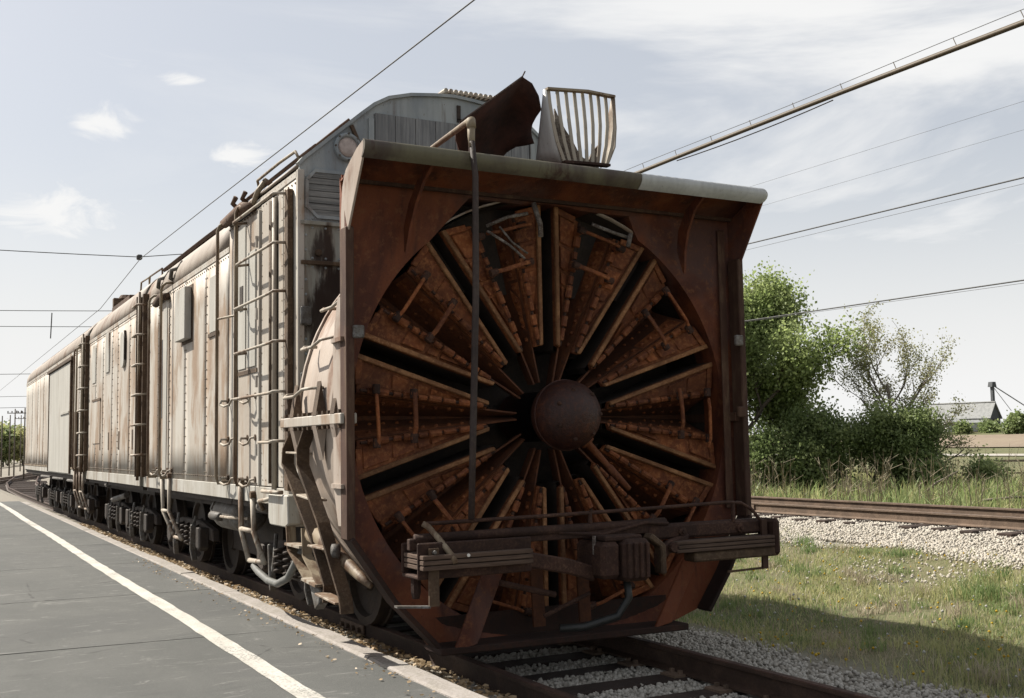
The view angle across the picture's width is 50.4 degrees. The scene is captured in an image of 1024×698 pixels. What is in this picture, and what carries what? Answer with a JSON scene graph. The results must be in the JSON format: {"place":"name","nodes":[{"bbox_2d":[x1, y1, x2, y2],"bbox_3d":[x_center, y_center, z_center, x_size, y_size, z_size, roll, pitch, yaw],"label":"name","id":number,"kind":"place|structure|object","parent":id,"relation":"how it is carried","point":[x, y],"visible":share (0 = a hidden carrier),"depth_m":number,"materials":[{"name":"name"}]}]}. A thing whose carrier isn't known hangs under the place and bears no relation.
{"place":"outdoors","nodes":[
{"label":"outdoors","id":0,"kind":"place"},
{"bbox_2d":[0,310,61,310],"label":"overhead wire","id":1,"kind":"object","parent":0,"point":[30,310],"visible":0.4,"depth_m":37.83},
{"bbox_2d":[50,313,52,338],"bbox_3d":[-16.081,-0.815,38.002,0.068,0.901,0.038,2,-6,-28],"label":"wire hanger","id":2,"kind":"object","parent":1,"relation":"hanging from","point":[51,325],"visible":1,"depth_m":37.99,"materials":[{"name":"grey metal"}]},
{"bbox_2d":[0,326,91,326],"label":"overhead wire","id":3,"kind":"object","parent":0,"point":[45,326],"visible":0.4,"depth_m":41.63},
{"bbox_2d":[0,250,180,256],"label":"overhead wire","id":4,"kind":"object","parent":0,"point":[87,254],"visible":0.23,"depth_m":24.87,"materials":[{"name":"grey metal"}]},
{"bbox_3d":[-8.619,-2.121,25.186,0.120,0.120,0.120,2,-6,-28],"label":"wire hanger","id":5,"kind":"object","parent":4,"relation":"attached to","visible":0},
{"bbox_2d":[1,0,474,389],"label":"overhead wire","id":6,"kind":"object","parent":5,"relation":"hanging from","point":[460,10],"visible":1,"depth_m":14.05,"materials":[{"name":"grey metal"}]},
{"bbox_2d":[0,428,1023,697],"bbox_3d":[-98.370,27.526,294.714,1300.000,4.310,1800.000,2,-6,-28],"label":"ground","id":7,"kind":"structure","parent":0,"point":[806,652],"depth_m":11.07,"materials":[{"name":"green plant"}]},
{"bbox_2d":[0,416,2,476],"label":"utility pole","id":8,"kind":"object","parent":7,"relation":"on","point":[1,448],"visible":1,"depth_m":80.55,"materials":[{"name":"grey wood"}]},
{"bbox_2d":[0,426,15,460],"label":"woodland tree","id":9,"kind":"object","parent":7,"relation":"on","point":[7,454],"visible":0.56,"depth_m":141.04,"materials":[{"name":"green plant"}]},
{"bbox_2d":[8,415,10,475],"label":"utility pole","id":10,"kind":"object","parent":7,"relation":"on","point":[9,447],"visible":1,"depth_m":84.44,"materials":[{"name":"grey wood"}]},
{"bbox_2d":[0,421,19,466],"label":"woodland tree","id":11,"kind":"object","parent":7,"relation":"on","point":[6,434],"visible":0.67,"depth_m":141.20,"materials":[{"name":"green plant"}]},
{"bbox_2d":[1,418,18,465],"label":"woodland tree","id":12,"kind":"object","parent":7,"relation":"on","point":[8,427],"visible":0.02,"depth_m":151.73,"materials":[{"name":"green plant"}]},
{"bbox_2d":[3,424,25,465],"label":"woodland tree","id":13,"kind":"object","parent":7,"relation":"on","point":[17,455],"visible":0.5,"depth_m":142.05,"materials":[{"name":"green plant"}]},
{"bbox_2d":[7,409,22,475],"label":"utility pole","id":14,"kind":"object","parent":7,"relation":"on","point":[15,413],"visible":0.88,"depth_m":82.82,"materials":[{"name":"grey wood"}]},
{"bbox_2d":[16,415,23,470],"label":"utility pole","id":15,"kind":"object","parent":7,"relation":"on","point":[21,418],"visible":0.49,"depth_m":104.90,"materials":[{"name":"grey wood"}]},
{"bbox_2d":[16,408,25,478],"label":"utility pole","id":16,"kind":"object","parent":7,"relation":"on","point":[24,442],"visible":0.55,"depth_m":72.16,"materials":[{"name":"grey wood"}]},
{"bbox_2d":[0,474,46,484],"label":"railway track","id":17,"kind":"structure","parent":7,"relation":"on","point":[4,480],"depth_m":74.24,"materials":[{"name":"brown metal"}]},
{"bbox_2d":[0,501,447,697],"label":"platform","id":18,"kind":"structure","parent":7,"relation":"on","point":[84,614],"depth_m":8.84,"materials":[{"name":"concrete"}]},
{"bbox_2d":[132,559,434,697],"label":"leaf crumbs","id":19,"kind":"object","parent":18,"relation":"on","point":[409,681],"visible":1,"depth_m":8.92,"materials":[{"name":"brown plant"}]},
{"bbox_2d":[22,502,486,697],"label":"platform kerb","id":20,"kind":"structure","parent":7,"relation":"on","point":[444,687],"depth_m":8.91,"materials":[{"name":"concrete"}]},
{"bbox_2d":[79,523,516,697],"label":"leaf litter","id":21,"kind":"object","parent":7,"relation":"on","point":[428,666],"visible":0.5,"depth_m":10.06,"materials":[{"name":"brown plant"}]},
{"bbox_2d":[0,473,876,697],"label":"railway track","id":22,"kind":"structure","parent":7,"relation":"on","point":[724,676],"depth_m":8.40,"materials":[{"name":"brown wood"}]},
{"bbox_2d":[24,312,142,527],"bbox_3d":[-10.142,1.880,27.623,3.199,4.647,14.757,2,-6,-28],"label":"railway carriage","id":23,"kind":"object","parent":22,"relation":"on","point":[56,447],"visible":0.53,"depth_m":24.89,"materials":[{"name":"metal"}]},
{"bbox_2d":[48,362,69,473],"bbox_3d":[-10.478,1.647,25.182,0.065,2.400,4.250,2,-6,-28],"label":"sliding door","id":24,"kind":"structure","parent":23,"relation":"in","point":[59,379],"depth_m":25.03,"materials":[{"name":"white paint"}]},
{"bbox_2d":[86,268,194,551],"bbox_3d":[-5.429,1.059,18.950,3.199,4.587,6.267,2,-6,-28],"label":"railway carriage","id":25,"kind":"object","parent":22,"relation":"on","point":[117,412],"visible":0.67,"depth_m":17.91,"materials":[{"name":"metal"}]},
{"bbox_2d":[92,344,96,386],"bbox_3d":[-7.811,0.311,20.377,0.024,0.760,0.570,2,-6,-28],"label":"window frame","id":26,"kind":"structure","parent":25,"relation":"in","point":[94,353],"depth_m":20.32,"materials":[{"name":"paint"}]},
{"bbox_2d":[105,331,110,374],"bbox_3d":[-7.019,0.067,18.918,0.030,0.760,0.480,2,-6,-28],"label":"window frame","id":27,"kind":"structure","parent":25,"relation":"in","point":[108,335],"depth_m":18.83,"materials":[{"name":"paint"}]},
{"bbox_2d":[120,330,126,367],"bbox_3d":[-6.207,0.005,17.400,0.044,0.588,0.381,2,-6,-28],"label":"round ended window","id":28,"kind":"structure","parent":25,"relation":"in","point":[123,340],"depth_m":17.30,"materials":[{"name":"white paint"}]},
{"bbox_2d":[143,71,779,655],"bbox_3d":[-1.644,0.212,12.099,3.653,4.934,9.848,2,-6,-28],"label":"rotary snowplow","id":29,"kind":"object","parent":22,"relation":"on","point":[445,371],"visible":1,"depth_m":8.69,"materials":[{"name":"paint"}]},
{"bbox_2d":[158,293,170,476],"bbox_3d":[-4.606,0.490,14.505,0.040,2.425,0.730,2,-6,-28],"label":"doorway","id":30,"kind":"structure","parent":29,"relation":"in","point":[170,293],"depth_m":14.22,"materials":[{"name":"paint"}]},
{"bbox_2d":[161,299,169,475],"bbox_3d":[-4.636,0.522,14.496,0.030,2.310,0.650,2,-6,-28],"label":"vestibule door","id":31,"kind":"structure","parent":29,"relation":"in","point":[166,305],"depth_m":14.33,"materials":[{"name":"paint"}]},
{"bbox_2d":[175,284,192,345],"bbox_3d":[-4.016,-0.412,13.314,0.098,0.700,0.670,2,-6,-28],"label":"window frame","id":32,"kind":"structure","parent":29,"relation":"in","point":[184,296],"depth_m":13.10,"materials":[{"name":"white paint"}]},
{"bbox_2d":[237,214,257,482],"bbox_3d":[-2.611,0.009,10.747,0.055,2.600,0.788,2,-6,-28],"label":"cab door","id":33,"kind":"structure","parent":29,"relation":"in","point":[247,234],"depth_m":10.72,"materials":[{"name":"paint"}]},
{"bbox_2d":[238,206,261,485],"bbox_3d":[-2.570,-0.006,10.788,0.060,2.685,0.920,2,-6,-28],"label":"doorway","id":34,"kind":"structure","parent":29,"relation":"in","point":[254,213],"depth_m":10.78,"materials":[{"name":"paint"}]},
{"bbox_2d":[305,169,344,219],"bbox_3d":[-1.503,-1.353,9.646,0.679,0.440,0.030,2,-6,-28],"label":"louvered vent","id":35,"kind":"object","parent":29,"relation":"in","point":[310,183],"depth_m":9.56,"materials":[{"name":"metal"}]},
{"bbox_2d":[93,529,1018,697],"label":"track ballast","id":36,"kind":"structure","parent":7,"relation":"on","point":[685,639],"depth_m":8.37,"materials":[{"name":"gravel"}]},
{"bbox_2d":[749,411,807,492],"bbox_3d":[6.778,2.781,28.853,2.257,2.301,2.300,2,-6,-28],"label":"shrub","id":37,"kind":"object","parent":7,"relation":"on","point":[764,445],"visible":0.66,"depth_m":28.35,"materials":[{"name":"green plant"}]},
{"bbox_2d":[773,433,839,491],"bbox_3d":[7.680,3.014,28.393,1.817,1.686,1.652,2,-6,-28],"label":"shrub","id":38,"kind":"object","parent":7,"relation":"on","point":[809,453],"visible":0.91,"depth_m":28.17,"materials":[{"name":"green plant"}]},
{"bbox_2d":[743,256,882,445],"bbox_3d":[6.312,0.476,30.363,5.923,7.111,6.504,2,-6,-28],"label":"maple tree","id":39,"kind":"object","parent":7,"relation":"on","point":[791,370],"visible":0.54,"depth_m":29.60,"materials":[{"name":"green plant"}]},
{"bbox_2d":[769,396,874,491],"bbox_3d":[8.259,2.519,28.954,2.936,2.712,2.902,-1,-5,0],"label":"shrub","id":40,"kind":"object","parent":7,"relation":"on","point":[809,423],"visible":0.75,"depth_m":28.57,"materials":[{"name":"green plant"}]},
{"bbox_2d":[679,536,972,682],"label":"tall bents","id":41,"kind":"object","parent":7,"relation":"on","point":[842,609],"visible":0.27,"depth_m":11.26,"materials":[{"name":"plant"}]},
{"bbox_2d":[680,541,1020,697],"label":"dandelion flowers","id":42,"kind":"object","parent":7,"relation":"on","point":[873,648],"visible":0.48,"depth_m":9.87,"materials":[{"name":"yellow plant"}]},
{"bbox_2d":[686,533,1023,658],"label":"grass clumps","id":43,"kind":"object","parent":7,"relation":"on","point":[869,633],"visible":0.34,"depth_m":11.48,"materials":[{"name":"green plant"}]},
{"bbox_2d":[687,540,1023,687],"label":"dry clumps","id":44,"kind":"object","parent":7,"relation":"on","point":[895,610],"visible":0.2,"depth_m":11.12,"materials":[{"name":"beige plant"}]},
{"bbox_2d":[698,543,1022,684],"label":"weed clumps","id":45,"kind":"object","parent":7,"relation":"on","point":[814,607],"visible":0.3,"depth_m":11.39,"materials":[{"name":"green plant"}]},
{"bbox_2d":[704,528,1023,686],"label":"dandelion clocks","id":46,"kind":"object","parent":7,"relation":"on","point":[923,651],"visible":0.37,"depth_m":10.70,"materials":[{"name":"white plant"}]},
{"bbox_2d":[735,512,1023,569],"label":"bank ballast","id":47,"kind":"structure","parent":7,"relation":"on","point":[990,540],"depth_m":15.30,"materials":[{"name":"grey gravel"}]},
{"bbox_2d":[832,388,937,487],"bbox_3d":[9.659,2.400,28.458,2.372,2.769,2.563,2,-6,-28],"label":"shrub","id":48,"kind":"object","parent":7,"relation":"on","point":[879,417],"visible":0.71,"depth_m":28.04,"materials":[{"name":"green plant"}]},
{"bbox_2d":[750,455,1023,508],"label":"dead stalks","id":49,"kind":"object","parent":7,"relation":"on","point":[850,484],"visible":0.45,"depth_m":22.00,"materials":[{"name":"beige plant"}]},
{"bbox_2d":[824,294,959,488],"bbox_3d":[10.328,1.167,29.726,2.754,5.340,3.983,2,-6,-28],"label":"budding tree","id":50,"kind":"object","parent":7,"relation":"on","point":[862,364],"visible":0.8,"depth_m":29.62,"materials":[{"name":"green plant"}]},
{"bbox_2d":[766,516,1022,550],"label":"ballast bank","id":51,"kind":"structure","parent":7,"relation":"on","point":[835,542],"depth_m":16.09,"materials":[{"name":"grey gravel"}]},
{"bbox_2d":[751,496,1023,536],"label":"railway track","id":52,"kind":"structure","parent":51,"relation":"on","point":[953,517],"depth_m":17.25,"materials":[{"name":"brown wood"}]},
{"bbox_2d":[770,443,1023,501],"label":"dead stalks","id":53,"kind":"object","parent":7,"relation":"on","point":[958,465],"visible":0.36,"depth_m":25.83,"materials":[{"name":"beige plant"}]},
{"bbox_2d":[859,395,942,491],"bbox_3d":[10.033,2.466,28.301,2.981,2.574,2.224,12,-14,-69],"label":"shrub","id":54,"kind":"object","parent":7,"relation":"on","point":[922,417],"visible":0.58,"depth_m":27.72,"materials":[{"name":"green plant"}]},
{"bbox_2d":[874,547,935,557],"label":"grass tuft","id":55,"kind":"object","parent":7,"relation":"on","point":[891,553],"visible":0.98,"depth_m":14.25,"materials":[{"name":"green plant"}]},
{"bbox_2d":[865,401,961,486],"bbox_3d":[10.412,2.564,28.395,2.604,2.395,2.152,-1,-5,-4],"label":"shrub","id":56,"kind":"object","parent":7,"relation":"on","point":[934,439],"visible":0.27,"depth_m":28.05,"materials":[{"name":"green plant"}]},
{"bbox_2d":[806,548,1023,601],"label":"spilled gravel","id":57,"kind":"structure","parent":7,"relation":"on","point":[912,575],"depth_m":13.33,"materials":[{"name":"grey gravel"}]},
{"bbox_2d":[896,446,959,488],"bbox_3d":[10.406,3.003,27.557,1.491,1.364,1.612,2,-6,-28],"label":"shrub","id":58,"kind":"object","parent":7,"relation":"on","point":[928,464],"visible":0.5,"depth_m":27.34,"materials":[{"name":"green plant"}]},
{"bbox_2d":[924,470,958,491],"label":"dead branch","id":59,"kind":"object","parent":7,"relation":"on","point":[938,481],"visible":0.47,"depth_m":24.64,"materials":[{"name":"wood"}]},
{"bbox_2d":[919,393,981,461],"bbox_3d":[11.275,2.451,28.830,2.293,2.605,2.563,2,-6,-28],"label":"budding tree","id":60,"kind":"object","parent":7,"relation":"on","point":[959,442],"visible":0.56,"depth_m":28.30,"materials":[{"name":"green plant"}]},
{"bbox_2d":[942,418,959,431],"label":"shed","id":61,"kind":"structure","parent":7,"relation":"on","point":[956,420],"depth_m":166.68,"materials":[{"name":"white"}]},
{"bbox_2d":[952,417,975,433],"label":"bush","id":62,"kind":"object","parent":7,"relation":"on","point":[964,427],"visible":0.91,"depth_m":161.50,"materials":[{"name":"green plant"}]},
{"bbox_2d":[928,401,1002,431],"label":"barn","id":63,"kind":"structure","parent":7,"relation":"on","point":[989,410],"depth_m":170.32,"materials":[{"name":"metal"}]},
{"bbox_2d":[963,420,983,430],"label":"shed","id":64,"kind":"structure","parent":7,"relation":"on","point":[975,422],"depth_m":166.30,"materials":[{"name":"metal"}]},
{"bbox_2d":[942,574,1022,605],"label":"grass tuft","id":65,"kind":"object","parent":7,"relation":"on","point":[978,591],"visible":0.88,"depth_m":11.41,"materials":[{"name":"green plant"}]},
{"bbox_2d":[955,444,1012,483],"bbox_3d":[11.912,3.031,27.510,1.470,1.277,1.410,2,-6,-28],"label":"shrub","id":66,"kind":"object","parent":7,"relation":"on","point":[986,467],"visible":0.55,"depth_m":27.32,"materials":[{"name":"green plant"}]},
{"bbox_2d":[976,416,995,432],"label":"bush","id":67,"kind":"object","parent":7,"relation":"on","point":[979,425],"visible":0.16,"depth_m":163.43,"materials":[{"name":"green plant"}]},
{"bbox_2d":[979,419,1000,432],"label":"bush","id":68,"kind":"object","parent":7,"relation":"on","point":[989,426],"visible":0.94,"depth_m":159.95,"materials":[{"name":"green plant"}]},
{"bbox_2d":[965,456,1016,485],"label":"shrub","id":69,"kind":"object","parent":7,"relation":"on","point":[1006,468],"visible":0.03,"depth_m":28.09,"materials":[{"name":"green plant"}]},
{"bbox_2d":[978,456,1023,473],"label":"rail fence","id":70,"kind":"object","parent":7,"relation":"on","point":[1020,460],"visible":0.13,"depth_m":33.94,"materials":[{"name":"grey wood"}]},
{"bbox_2d":[982,496,1023,501],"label":"dead branch","id":71,"kind":"object","parent":7,"relation":"on","point":[991,499],"visible":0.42,"depth_m":20.75,"materials":[{"name":"brown plant"}]},
{"bbox_2d":[988,382,1023,410],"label":"grain elevator","id":72,"kind":"object","parent":7,"relation":"on","point":[991,385],"visible":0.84,"depth_m":171.98,"materials":[{"name":"grey metal"}]},
{"bbox_2d":[996,406,1023,433],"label":"bush","id":73,"kind":"object","parent":7,"relation":"on","point":[1013,423],"visible":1,"depth_m":148.45,"materials":[{"name":"green plant"}]},
{"bbox_2d":[1008,578,1023,603],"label":"grass tuft","id":74,"kind":"object","parent":7,"relation":"on","point":[1022,588],"visible":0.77,"depth_m":11.19,"materials":[{"name":"green plant"}]},
{"bbox_2d":[0,0,1023,433],"label":"sky","id":75,"kind":"structure","parent":0,"point":[121,121],"materials":[{"name":"white"}]},
{"bbox_2d":[625,9,1023,170],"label":"overhead wire","id":76,"kind":"object","parent":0,"point":[837,85],"visible":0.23,"depth_m":16.76,"materials":[{"name":"grey metal"}]},
{"bbox_2d":[635,10,1023,172],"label":"aerial cable","id":77,"kind":"object","parent":76,"relation":"hanging from","point":[991,34],"visible":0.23,"depth_m":16.57,"materials":[{"name":"grey metal"}]},
{"bbox_2d":[677,100,832,160],"bbox_3d":[4.053,-3.690,18.725,0.019,0.061,4.001,2,-6,-28],"label":"aerial cable","id":78,"kind":"object","parent":77,"relation":"hanging from","point":[758,131],"visible":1,"depth_m":18.46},
{"bbox_2d":[675,527,1023,697],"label":"verge grass","id":79,"kind":"structure","parent":0,"point":[939,645],"depth_m":10.62,"materials":[{"name":"green plant"}]},
{"bbox_2d":[745,279,1023,321],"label":"overhead wire","id":80,"kind":"object","parent":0,"point":[891,299],"visible":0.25,"depth_m":20.86,"materials":[{"name":"black metal"}]},
{"bbox_2d":[747,283,1021,321],"bbox_3d":[4.734,-0.566,25.643,0.008,0.658,34.000,2,-6,-28],"label":"overhead wire","id":81,"kind":"object","parent":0,"point":[891,301],"visible":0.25,"depth_m":20.90,"materials":[{"name":"grey metal"}]},
{"bbox_2d":[748,184,1021,249],"bbox_3d":[4.705,-2.185,25.786,0.008,0.408,34.000,2,-6,-28],"label":"overhead wire","id":82,"kind":"object","parent":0,"point":[891,215],"visible":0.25,"depth_m":20.91,"materials":[{"name":"grey metal"}]},
{"bbox_2d":[748,177,1023,243],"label":"overhead wire","id":83,"kind":"object","parent":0,"point":[893,208],"visible":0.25,"depth_m":20.86,"materials":[{"name":"black metal"}]},
{"bbox_2d":[751,467,1023,508],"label":"rough grass","id":84,"kind":"structure","parent":0,"point":[856,476],"depth_m":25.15,"materials":[{"name":"green plant"}]},
{"bbox_2d":[754,101,1022,185],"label":"overhead wire","id":85,"kind":"object","parent":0,"point":[891,142],"visible":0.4,"depth_m":21.03,"materials":[{"name":"grey metal"}]},
{"bbox_2d":[763,130,1021,205],"bbox_3d":[4.689,-3.081,25.865,0.005,0.325,34.000,2,-6,-28],"label":"overhead wire","id":86,"kind":"object","parent":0,"point":[897,166],"visible":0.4,"depth_m":20.78,"materials":[{"name":"grey metal"}]},
{"bbox_2d":[775,454,1023,455],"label":"farm road","id":87,"kind":"structure","parent":0,"point":[988,454],"depth_m":68.30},
{"bbox_2d":[841,434,1023,446],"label":"ploughed field","id":88,"kind":"structure","parent":0,"point":[1007,440],"depth_m":131.82,"materials":[{"name":"brown soil"}]}
]}

